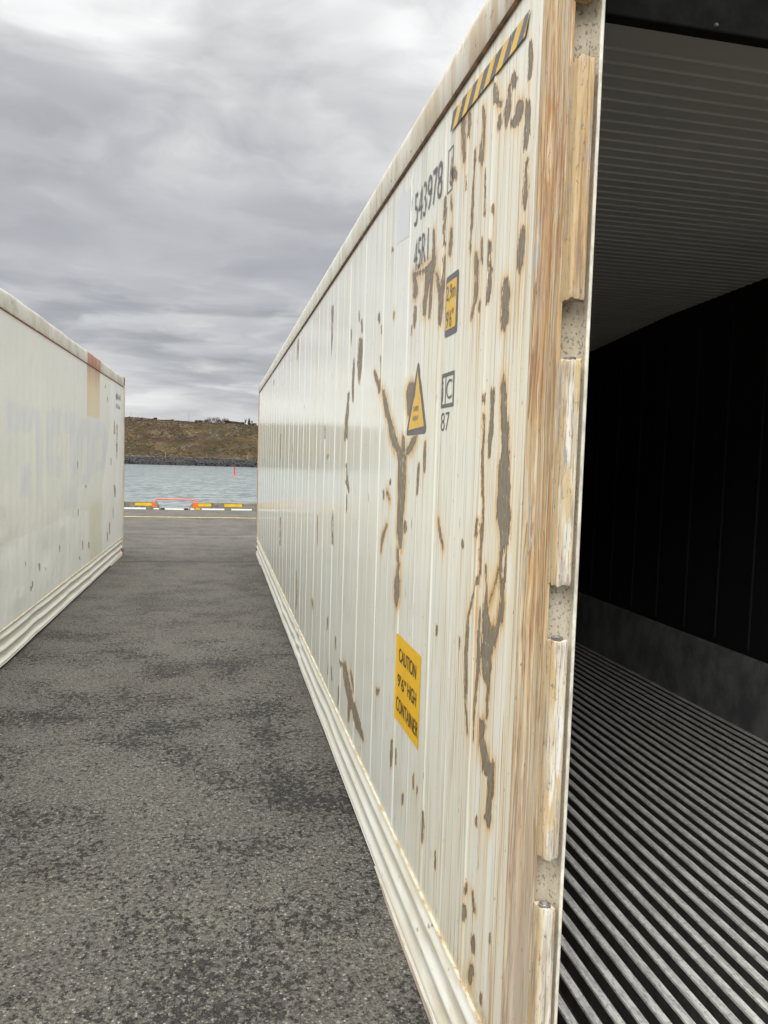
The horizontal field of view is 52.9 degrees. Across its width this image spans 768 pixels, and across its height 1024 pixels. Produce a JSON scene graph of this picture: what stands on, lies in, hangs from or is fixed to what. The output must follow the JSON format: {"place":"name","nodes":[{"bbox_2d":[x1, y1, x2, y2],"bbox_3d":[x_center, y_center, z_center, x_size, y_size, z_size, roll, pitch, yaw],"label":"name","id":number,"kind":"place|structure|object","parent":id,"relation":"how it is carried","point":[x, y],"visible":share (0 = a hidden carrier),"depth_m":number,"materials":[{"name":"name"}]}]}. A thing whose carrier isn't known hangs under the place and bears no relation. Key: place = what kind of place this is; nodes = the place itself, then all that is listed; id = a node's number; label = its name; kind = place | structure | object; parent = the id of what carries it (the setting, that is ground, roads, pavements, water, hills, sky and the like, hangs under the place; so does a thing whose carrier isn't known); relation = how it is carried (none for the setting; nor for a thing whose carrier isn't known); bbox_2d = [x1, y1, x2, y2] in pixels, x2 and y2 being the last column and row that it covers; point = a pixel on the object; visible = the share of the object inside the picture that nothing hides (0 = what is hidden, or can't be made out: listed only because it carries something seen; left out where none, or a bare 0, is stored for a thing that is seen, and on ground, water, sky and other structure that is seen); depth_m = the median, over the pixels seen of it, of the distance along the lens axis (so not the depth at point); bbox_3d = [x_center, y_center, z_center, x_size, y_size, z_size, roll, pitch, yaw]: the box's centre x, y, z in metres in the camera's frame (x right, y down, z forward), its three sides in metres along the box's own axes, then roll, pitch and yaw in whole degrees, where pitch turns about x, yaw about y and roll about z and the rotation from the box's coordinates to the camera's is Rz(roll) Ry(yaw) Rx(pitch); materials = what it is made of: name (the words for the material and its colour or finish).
{"place":"outdoors","nodes":[
{"label":"outdoors","id":0,"kind":"place"},
{"bbox_2d":[124,456,256,507],"bbox_3d":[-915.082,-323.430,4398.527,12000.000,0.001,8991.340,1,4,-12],"label":"harbour water","id":1,"kind":"structure","parent":0,"point":[143,482],"depth_m":98.40,"materials":[{"name":"grey liquid"}]},
{"bbox_2d":[124,417,257,459],"bbox_3d":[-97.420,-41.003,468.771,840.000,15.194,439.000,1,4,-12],"label":"hillside","id":2,"kind":"structure","parent":0,"point":[207,434],"depth_m":278.68,"materials":[{"name":"brown soil"}]},
{"bbox_2d":[124,416,257,459],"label":"heath scrub","id":3,"kind":"object","parent":2,"relation":"on","point":[175,421],"visible":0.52,"depth_m":281.44,"materials":[{"name":"brown plant"}]},
{"bbox_2d":[129,457,256,466],"bbox_3d":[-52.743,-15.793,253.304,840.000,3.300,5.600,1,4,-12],"label":"shore bank","id":4,"kind":"structure","parent":0,"point":[205,462],"depth_m":252.28,"materials":[{"name":"stone"}]},
{"bbox_2d":[124,455,257,467],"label":"rock armour","id":5,"kind":"object","parent":4,"relation":"on","point":[128,459],"visible":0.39,"depth_m":250.62,"materials":[{"name":"grey stone"}]},
{"bbox_2d":[0,509,429,1023],"bbox_3d":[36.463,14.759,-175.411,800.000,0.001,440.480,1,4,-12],"label":"quay pavement","id":6,"kind":"structure","parent":0,"point":[182,839],"depth_m":3.59,"materials":[{"name":"grey asphalt"}]},
{"bbox_2d":[0,288,124,666],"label":"refrigerated container","id":7,"kind":"object","parent":6,"relation":"on","point":[62,418],"visible":1,"depth_m":7.48,"materials":[{"name":"white metal"}]},
{"bbox_2d":[124,500,159,508],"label":"kerb beam","id":8,"kind":"structure","parent":6,"relation":"on","point":[141,504],"depth_m":23.02,"materials":[{"name":"concrete"}]},
{"bbox_2d":[154,499,198,501],"bbox_3d":[-6.392,1.047,23.706,1.322,2.909,0.285,1,4,-12],"label":"ladder rail","id":9,"kind":"object","parent":8,"relation":"attached to","point":[177,499],"visible":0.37,"depth_m":23.53,"materials":[{"name":"red metal"}]},
{"bbox_2d":[124,516,223,517],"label":"road marking","id":10,"kind":"object","parent":6,"relation":"on","point":[189,517],"visible":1,"depth_m":20.61,"materials":[{"name":"yellow paint"}]},
{"bbox_2d":[161,508,187,509],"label":"ladder sill","id":11,"kind":"structure","parent":6,"relation":"on","point":[174,509],"depth_m":23.24,"materials":[{"name":"white paint"}]},
{"bbox_2d":[190,502,256,510],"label":"kerb beam","id":12,"kind":"structure","parent":6,"relation":"on","point":[244,506],"depth_m":23.62,"materials":[{"name":"concrete"}]},
{"bbox_2d":[256,0,767,1023],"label":"refrigerated container","id":13,"kind":"object","parent":6,"relation":"on","point":[512,496],"visible":1,"depth_m":2.69,"materials":[{"name":"white metal"}]},
{"bbox_2d":[0,0,486,425],"label":"sky","id":14,"kind":"structure","parent":0,"point":[180,180],"materials":[{"name":"grey"}]}
]}

